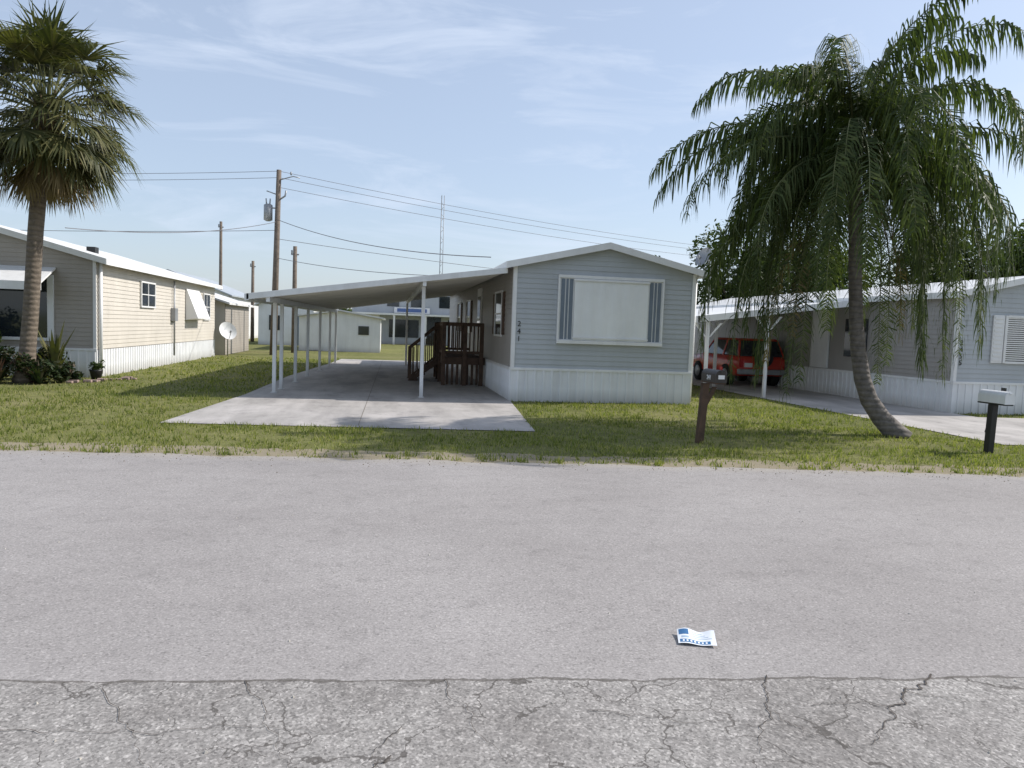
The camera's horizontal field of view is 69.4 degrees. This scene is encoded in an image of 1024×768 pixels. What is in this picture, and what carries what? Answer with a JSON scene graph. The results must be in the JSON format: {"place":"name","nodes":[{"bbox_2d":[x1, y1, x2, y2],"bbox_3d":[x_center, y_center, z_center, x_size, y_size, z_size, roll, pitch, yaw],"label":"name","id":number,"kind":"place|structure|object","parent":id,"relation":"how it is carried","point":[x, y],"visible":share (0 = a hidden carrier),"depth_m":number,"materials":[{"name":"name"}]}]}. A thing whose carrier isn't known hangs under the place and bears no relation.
{"place":"outdoors","nodes":[
{"label":"outdoors","id":0,"kind":"place"},
{"bbox_2d":[258,303,318,345],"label":"walls","id":1,"kind":"structure","parent":0,"point":[264,311],"depth_m":49.85,"materials":[{"name":"white metal"}]},
{"bbox_2d":[269,315,298,344],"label":"openings","id":2,"kind":"object","parent":1,"relation":"attached to","point":[278,328],"visible":0.18,"depth_m":49.89,"materials":[{"name":"white paint"}]},
{"bbox_2d":[299,311,380,352],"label":"walls","id":3,"kind":"structure","parent":0,"point":[349,339],"depth_m":42.42,"materials":[{"name":"white metal"}]},
{"bbox_2d":[306,320,368,349],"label":"openings","id":4,"kind":"object","parent":3,"relation":"attached to","point":[314,335],"visible":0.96,"depth_m":42.11,"materials":[{"name":"white paint"}]},
{"bbox_2d":[298,310,384,319],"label":"roof","id":5,"kind":"structure","parent":3,"relation":"on","point":[381,318],"depth_m":42.16,"materials":[{"name":"white metal"}]},
{"bbox_2d":[162,359,534,430],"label":"driveway","id":6,"kind":"structure","parent":0,"point":[308,401],"depth_m":15.22,"materials":[{"name":"concrete"}]},
{"bbox_2d":[244,268,507,397],"bbox_3d":[-4.134,-1.757,23.368,5.664,3.017,14.410,1,4,-10],"label":"carport","id":7,"kind":"object","parent":6,"relation":"on","point":[329,298],"visible":1,"depth_m":18.34,"materials":[{"name":"white metal"}]},
{"bbox_2d":[407,322,484,385],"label":"wooden deck","id":8,"kind":"structure","parent":6,"relation":"on","point":[442,357],"depth_m":20.88,"materials":[{"name":"brown wood"}]},
{"bbox_2d":[0,450,1023,767],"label":"road","id":9,"kind":"structure","parent":0,"point":[150,594],"depth_m":4.28,"materials":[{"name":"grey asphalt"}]},
{"bbox_2d":[13,674,978,767],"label":"road crack","id":10,"kind":"object","parent":9,"relation":"on","point":[918,684],"visible":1,"depth_m":3.15,"materials":[{"name":"black asphalt"}]},
{"bbox_2d":[677,628,716,645],"bbox_3d":[0.998,1.367,4.003,0.200,0.030,0.150,3,4,8],"label":"paper flyer","id":11,"kind":"object","parent":9,"relation":"on","point":[688,635],"visible":1,"depth_m":4.01,"materials":[{"name":"white paper"}]},
{"bbox_2d":[0,338,1023,476],"bbox_3d":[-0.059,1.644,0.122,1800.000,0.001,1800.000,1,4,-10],"label":"ground","id":12,"kind":"structure","parent":0,"point":[387,351],"depth_m":11.61,"materials":[{"name":"green plant"}]},
{"bbox_2d":[0,359,12,380],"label":"bromeliad","id":13,"kind":"object","parent":12,"relation":"on","point":[2,371],"visible":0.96,"depth_m":16.61,"materials":[{"name":"green plant"}]},
{"bbox_2d":[0,345,17,379],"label":"shrub","id":14,"kind":"object","parent":12,"relation":"on","point":[8,353],"visible":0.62,"depth_m":17.17,"materials":[{"name":"green plant"}]},
{"bbox_2d":[9,351,63,383],"bbox_3d":[-10.948,-0.350,17.102,1.080,0.812,1.052,1,4,-10],"label":"shrub","id":15,"kind":"object","parent":12,"relation":"on","point":[17,364],"visible":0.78,"depth_m":16.89,"materials":[{"name":"green plant"}]},
{"bbox_2d":[24,361,54,384],"bbox_3d":[-10.746,-0.269,16.828,0.682,0.570,0.754,1,4,-10],"label":"bromeliad","id":16,"kind":"object","parent":12,"relation":"on","point":[38,375],"visible":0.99,"depth_m":16.74,"materials":[{"name":"green plant"}]},
{"bbox_2d":[13,343,69,365],"bbox_3d":[-11.598,-0.550,18.139,0.957,0.897,1.246,6,6,43],"label":"shrub","id":17,"kind":"object","parent":12,"relation":"on","point":[41,355],"visible":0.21,"depth_m":18.05,"materials":[{"name":"green plant"}]},
{"bbox_2d":[36,320,74,378],"bbox_3d":[-11.188,-0.857,18.117,1.011,1.520,1.769,1,4,-10],"label":"bird of paradise plant","id":18,"kind":"object","parent":12,"relation":"on","point":[55,349],"visible":0.61,"depth_m":17.90,"materials":[{"name":"green plant"}]},
{"bbox_2d":[52,360,84,381],"bbox_3d":[-10.601,-0.262,17.594,0.635,0.588,0.769,3,4,14],"label":"shrub","id":19,"kind":"object","parent":12,"relation":"on","point":[66,374],"visible":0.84,"depth_m":17.59,"materials":[{"name":"green plant"}]},
{"bbox_2d":[0,0,157,383],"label":"sabal palm","id":20,"kind":"object","parent":12,"relation":"on","point":[40,150],"visible":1,"depth_m":16.41,"materials":[{"name":"green plant"}]},
{"bbox_2d":[88,360,105,379],"bbox_3d":[-10.416,-0.363,18.572,0.393,0.522,0.404,-1,5,-33],"label":"potted plant","id":21,"kind":"object","parent":12,"relation":"on","point":[96,370],"visible":1,"depth_m":18.47,"materials":[{"name":"green plant"}]},
{"bbox_2d":[65,376,136,382],"bbox_3d":[-10.123,-0.106,18.310,0.419,0.070,1.988,3,4,16],"label":"garden edging","id":22,"kind":"object","parent":12,"relation":"on","point":[99,379],"visible":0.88,"depth_m":18.13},
{"bbox_2d":[1,340,214,377],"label":"skirting","id":23,"kind":"object","parent":12,"relation":"on","point":[121,360],"visible":0.69,"depth_m":22.50,"materials":[{"name":"white paint"}]},
{"bbox_2d":[0,346,96,350],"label":"skirting rail","id":24,"kind":"object","parent":23,"relation":"attached to","point":[79,349],"visible":0.5,"depth_m":19.08,"materials":[{"name":"white metal"}]},
{"bbox_2d":[218,221,223,289],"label":"utility pole","id":25,"kind":"object","parent":12,"relation":"on","point":[220,256],"visible":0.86,"depth_m":56.40,"materials":[{"name":"brown wood"}]},
{"bbox_2d":[219,322,236,355],"bbox_3d":[-12.457,-1.970,32.528,0.549,1.510,0.740,3,4,8],"label":"satellite dish","id":26,"kind":"object","parent":12,"relation":"on","point":[227,330],"visible":1,"depth_m":32.60,"materials":[{"name":"white metal"}]},
{"bbox_2d":[214,293,253,354],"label":"garden shed","id":27,"kind":"structure","parent":12,"relation":"on","point":[234,312],"depth_m":35.12,"materials":[{"name":"beige metal"}]},
{"bbox_2d":[215,290,257,338],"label":"walls","id":28,"kind":"structure","parent":12,"relation":"on","point":[255,314],"depth_m":63.89,"materials":[{"name":"white metal"}]},
{"bbox_2d":[166,269,243,297],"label":"roof","id":29,"kind":"structure","parent":28,"relation":"on","point":[227,290],"depth_m":59.61,"materials":[{"name":"white metal"}]},
{"bbox_2d":[250,261,255,341],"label":"utility pole","id":30,"kind":"object","parent":12,"relation":"on","point":[252,309],"visible":0.87,"depth_m":55.18,"materials":[{"name":"brown wood"}]},
{"bbox_2d":[264,170,299,354],"bbox_3d":[-10.961,-5.716,35.125,1.623,8.705,0.398,1,4,-10],"label":"utility pole","id":31,"kind":"object","parent":12,"relation":"on","point":[268,211],"visible":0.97,"depth_m":34.89,"materials":[{"name":"brown wood"}]},
{"bbox_2d":[291,246,298,352],"bbox_3d":[-11.298,-4.369,38.432,0.400,5.500,0.280,1,4,-10],"label":"utility pole","id":32,"kind":"object","parent":12,"relation":"on","point":[294,254],"visible":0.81,"depth_m":38.28,"materials":[{"name":"brown wood"}]},
{"bbox_2d":[352,296,449,345],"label":"warehouse","id":33,"kind":"structure","parent":12,"relation":"on","point":[393,327],"depth_m":63.09,"materials":[{"name":"white paint"}]},
{"bbox_2d":[439,196,444,273],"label":"radio mast","id":34,"kind":"object","parent":12,"relation":"on","point":[440,235],"visible":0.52,"depth_m":78.78,"materials":[{"name":"grey metal"}]},
{"bbox_2d":[450,350,690,404],"bbox_3d":[0.661,-0.616,25.807,4.404,0.750,17.392,1,4,-10],"label":"skirting","id":35,"kind":"object","parent":12,"relation":"on","point":[555,386],"visible":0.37,"depth_m":17.30,"materials":[{"name":"white paint"}]},
{"bbox_2d":[450,346,691,374],"bbox_3d":[0.666,-0.990,25.775,4.398,0.060,17.398,1,4,-10],"label":"skirting rail","id":36,"kind":"object","parent":35,"relation":"attached to","point":[583,370],"visible":0.77,"depth_m":17.26,"materials":[{"name":"white metal"}]},
{"bbox_2d":[655,255,706,304],"bbox_3d":[8.396,-3.918,39.417,4.111,5.896,4.304,1,4,-10],"label":"broadleaf tree","id":37,"kind":"object","parent":12,"relation":"on","point":[698,292],"depth_m":38.32,"materials":[{"name":"green plant"}]},
{"bbox_2d":[695,366,726,443],"bbox_3d":[3.019,0.322,11.367,0.360,1.190,0.550,1,4,-10],"label":"mailbox","id":38,"kind":"object","parent":12,"relation":"on","point":[712,376],"visible":0.97,"depth_m":11.34,"materials":[{"name":"brown wood"}]},
{"bbox_2d":[685,218,791,303],"bbox_3d":[11.813,-4.564,38.319,6.228,7.583,5.334,1,4,-10],"label":"broadleaf tree","id":39,"kind":"object","parent":12,"relation":"on","point":[702,266],"visible":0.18,"depth_m":37.44,"materials":[{"name":"green plant"}]},
{"bbox_2d":[695,299,867,396],"bbox_3d":[6.480,-1.469,25.834,5.060,2.840,11.140,1,4,-10],"label":"carport","id":40,"kind":"object","parent":12,"relation":"on","point":[717,314],"visible":0.29,"depth_m":20.45,"materials":[{"name":"white paint"}]},
{"bbox_2d":[695,247,710,313],"bbox_3d":[5.519,-1.884,21.740,0.457,4.229,0.504,4,4,19],"label":"satellite dish","id":41,"kind":"object","parent":40,"relation":"on","point":[701,256],"visible":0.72,"depth_m":21.68,"materials":[{"name":"grey metal"}]},
{"bbox_2d":[767,230,890,293],"bbox_3d":[16.747,-4.572,39.924,7.555,7.714,7.163,1,4,-10],"label":"broadleaf tree","id":42,"kind":"object","parent":12,"relation":"on","point":[845,282],"visible":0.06,"depth_m":38.76,"materials":[{"name":"green plant"}]},
{"bbox_2d":[648,0,1023,438],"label":"queen palm","id":43,"kind":"object","parent":12,"relation":"on","point":[912,170],"visible":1,"depth_m":12.28,"materials":[{"name":"green plant"}]},
{"bbox_2d":[693,366,1023,414],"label":"skirting","id":44,"kind":"object","parent":12,"relation":"on","point":[929,395],"visible":0.41,"depth_m":19.05,"materials":[{"name":"white paint"}]},
{"bbox_2d":[785,364,1023,385],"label":"skirting rail","id":45,"kind":"object","parent":44,"relation":"attached to","point":[950,382],"visible":0.62,"depth_m":18.56,"materials":[{"name":"white metal"}]},
{"bbox_2d":[865,219,1011,286],"bbox_3d":[21.504,-4.359,38.414,7.176,7.855,7.196,1,4,-10],"label":"broadleaf tree","id":46,"kind":"object","parent":12,"relation":"on","point":[970,276],"visible":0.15,"depth_m":36.31,"materials":[{"name":"green plant"}]},
{"bbox_2d":[978,388,1015,453],"bbox_3d":[7.437,0.564,11.402,0.188,1.020,0.550,1,4,-10],"label":"mailbox","id":47,"kind":"object","parent":12,"relation":"on","point":[993,399],"visible":0.97,"depth_m":11.38,"materials":[{"name":"white paint"}]},
{"bbox_2d":[979,219,1023,278],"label":"broadleaf tree","id":48,"kind":"object","parent":12,"relation":"on","point":[1019,264],"visible":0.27,"depth_m":31.60,"materials":[{"name":"green plant"}]},
{"bbox_3d":[-51.563,-7.353,35.445,0.400,9.000,0.280,1,4,-10],"label":"utility pole","id":49,"kind":"object","parent":12,"relation":"on","visible":0},
{"bbox_2d":[24,171,884,275],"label":"overhead wires","id":50,"kind":"object","parent":49,"relation":"attached to","point":[343,239],"visible":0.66,"depth_m":35.03,"materials":[{"name":"black metal"}]},
{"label":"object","id":51,"kind":"object","parent":12,"relation":"on","visible":0},
{"bbox_2d":[449,249,694,371],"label":"siding walls","id":52,"kind":"structure","parent":51,"relation":"attached to","point":[537,345],"depth_m":17.23,"materials":[{"name":"grey plastic"}]},
{"bbox_2d":[476,288,482,351],"bbox_3d":[-1.010,-1.929,22.744,0.055,2.000,0.950,1,4,-10],"label":"door","id":53,"kind":"structure","parent":52,"relation":"attached to","point":[479,304],"depth_m":22.48,"materials":[{"name":"white paint"}]},
{"bbox_2d":[457,290,505,336],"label":"side windows","id":54,"kind":"structure","parent":52,"relation":"attached to","point":[498,323],"depth_m":19.30,"materials":[{"name":"grey glass"}]},
{"bbox_2d":[510,266,696,371],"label":"corner trim","id":55,"kind":"structure","parent":52,"relation":"attached to","point":[513,317],"depth_m":16.86,"materials":[{"name":"white paint"}]},
{"bbox_2d":[556,274,664,346],"bbox_3d":[2.292,-1.688,17.134,2.540,1.570,0.086,1,4,-10],"label":"window frame","id":56,"kind":"object","parent":52,"relation":"attached to","point":[560,276],"visible":1,"depth_m":17.10,"materials":[{"name":"white paint"}]},
{"bbox_2d":[572,278,648,342],"bbox_3d":[2.290,-1.694,17.145,1.770,1.410,0.063,1,4,-10],"label":"storm panel","id":57,"kind":"object","parent":56,"relation":"attached to","point":[608,310],"visible":1,"depth_m":17.11,"materials":[{"name":"white metal"}]},
{"bbox_2d":[558,278,662,342],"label":"shutters","id":58,"kind":"object","parent":56,"relation":"attached to","point":[566,308],"visible":1,"depth_m":17.02,"materials":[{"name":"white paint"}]},
{"bbox_2d":[572,279,650,340],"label":"panel rails","id":59,"kind":"object","parent":56,"relation":"attached to","point":[612,282],"visible":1,"depth_m":17.09,"materials":[{"name":"white paint"}]},
{"bbox_2d":[690,276,700,401],"bbox_3d":[4.359,-1.077,17.680,0.140,3.038,0.069,3,4,11],"label":"downspout","id":60,"kind":"object","parent":52,"relation":"attached to","point":[697,277],"visible":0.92,"depth_m":17.65,"materials":[{"name":"white paint"}]},
{"bbox_3d":[0.765,-3.595,25.601,4.700,0.614,17.660,1,4,-10],"label":"roof","id":61,"kind":"object","parent":51,"relation":"on","visible":0},
{"bbox_2d":[446,242,706,296],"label":"fascia","id":62,"kind":"structure","parent":61,"relation":"attached to","point":[606,246],"depth_m":16.86,"materials":[{"name":"white paint"}]},
{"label":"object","id":63,"kind":"object","parent":12,"relation":"on","visible":0},
{"bbox_2d":[694,284,1023,382],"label":"siding walls","id":64,"kind":"structure","parent":63,"relation":"on","point":[968,370],"depth_m":18.87,"materials":[{"name":"grey plastic"}]},
{"bbox_2d":[810,308,868,367],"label":"side openings","id":65,"kind":"object","parent":64,"relation":"attached to","point":[819,353],"visible":0.6,"depth_m":22.95,"materials":[{"name":"white paint"}]},
{"bbox_2d":[950,297,962,380],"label":"corner trim","id":66,"kind":"structure","parent":64,"relation":"attached to","point":[953,375],"depth_m":17.69,"materials":[{"name":"white paint"}]},
{"bbox_2d":[989,315,1023,363],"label":"front window","id":67,"kind":"structure","parent":64,"relation":"attached to","point":[1007,342],"depth_m":17.87,"materials":[{"name":"white paint"}]},
{"bbox_2d":[696,276,1023,305],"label":"roof","id":68,"kind":"structure","parent":63,"relation":"on","point":[934,288],"depth_m":22.04,"materials":[{"name":"white metal"}]},
{"bbox_2d":[696,278,1023,308],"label":"fascia","id":69,"kind":"structure","parent":68,"relation":"attached to","point":[1020,281],"depth_m":18.19,"materials":[{"name":"white paint"}]},
{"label":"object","id":70,"kind":"object","parent":12,"relation":"on","visible":0},
{"bbox_2d":[0,233,213,349],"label":"siding walls","id":71,"kind":"structure","parent":70,"relation":"on","point":[73,291],"depth_m":19.00,"materials":[{"name":"beige plastic"}]},
{"bbox_2d":[0,275,53,340],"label":"front window","id":72,"kind":"structure","parent":71,"relation":"attached to","point":[11,303],"depth_m":18.83,"materials":[{"name":"glass"}]},
{"bbox_2d":[0,265,55,289],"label":"awning","id":73,"kind":"object","parent":71,"relation":"attached to","point":[12,276],"visible":0.76,"depth_m":18.25,"materials":[{"name":"white paint"}]},
{"bbox_2d":[93,261,96,348],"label":"corner trim","id":74,"kind":"structure","parent":71,"relation":"attached to","point":[94,311],"depth_m":19.11,"materials":[{"name":"white paint"}]},
{"bbox_2d":[99,263,102,373],"bbox_3d":[-10.701,-1.718,19.263,0.086,2.900,0.090,1,4,-10],"label":"downspout","id":75,"kind":"object","parent":71,"relation":"attached to","point":[100,311],"visible":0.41,"depth_m":19.23,"materials":[{"name":"white paint"}]},
{"bbox_2d":[0,225,208,282],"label":"roof","id":76,"kind":"structure","parent":71,"relation":"on","point":[106,255],"depth_m":24.47,"materials":[{"name":"white paint"}]},
{"bbox_2d":[86,246,98,253],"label":"roof vents","id":77,"kind":"object","parent":76,"relation":"on","point":[94,249],"visible":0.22,"depth_m":22.91,"materials":[{"name":"grey metal"}]},
{"bbox_2d":[0,227,222,288],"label":"fascia","id":78,"kind":"structure","parent":76,"relation":"attached to","point":[18,235],"depth_m":19.04,"materials":[{"name":"white paint"}]},
{"bbox_2d":[96,262,214,348],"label":"beige side wall","id":79,"kind":"structure","parent":71,"relation":"attached to","point":[128,320],"depth_m":22.78,"materials":[{"name":"beige plastic"}]},
{"bbox_2d":[171,281,177,354],"bbox_3d":[-11.799,-2.299,25.873,0.140,2.600,0.350,1,4,-10],"label":"electric meter","id":80,"kind":"object","parent":79,"relation":"attached to","point":[174,314],"visible":1,"depth_m":25.84,"materials":[{"name":"grey metal"}]},
{"bbox_2d":[140,281,210,319],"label":"side windows","id":81,"kind":"structure","parent":79,"relation":"attached to","point":[147,294],"depth_m":23.31,"materials":[{"name":"white paint"}]},
{"bbox_2d":[186,289,209,319],"bbox_3d":[-12.073,-3.030,28.489,0.449,1.149,1.900,1,4,-10],"label":"window awning","id":82,"kind":"object","parent":79,"relation":"attached to","point":[196,309],"depth_m":27.93,"materials":[{"name":"white paint"}]},
{"bbox_2d":[0,0,1023,309],"label":"sky","id":83,"kind":"structure","parent":0,"point":[559,112],"materials":[{"name":"blue"}]},
{"bbox_2d":[692,373,1023,444],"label":"driveway","id":84,"kind":"structure","parent":0,"point":[1010,431],"depth_m":17.25,"materials":[{"name":"concrete"}]},
{"bbox_2d":[693,337,786,385],"bbox_3d":[8.055,-0.850,26.571,1.880,1.607,4.115,1,4,-10],"label":"parked suv","id":85,"kind":"object","parent":84,"relation":"on","point":[744,368],"visible":0.66,"depth_m":24.96,"materials":[{"name":"red paint"}]}
]}

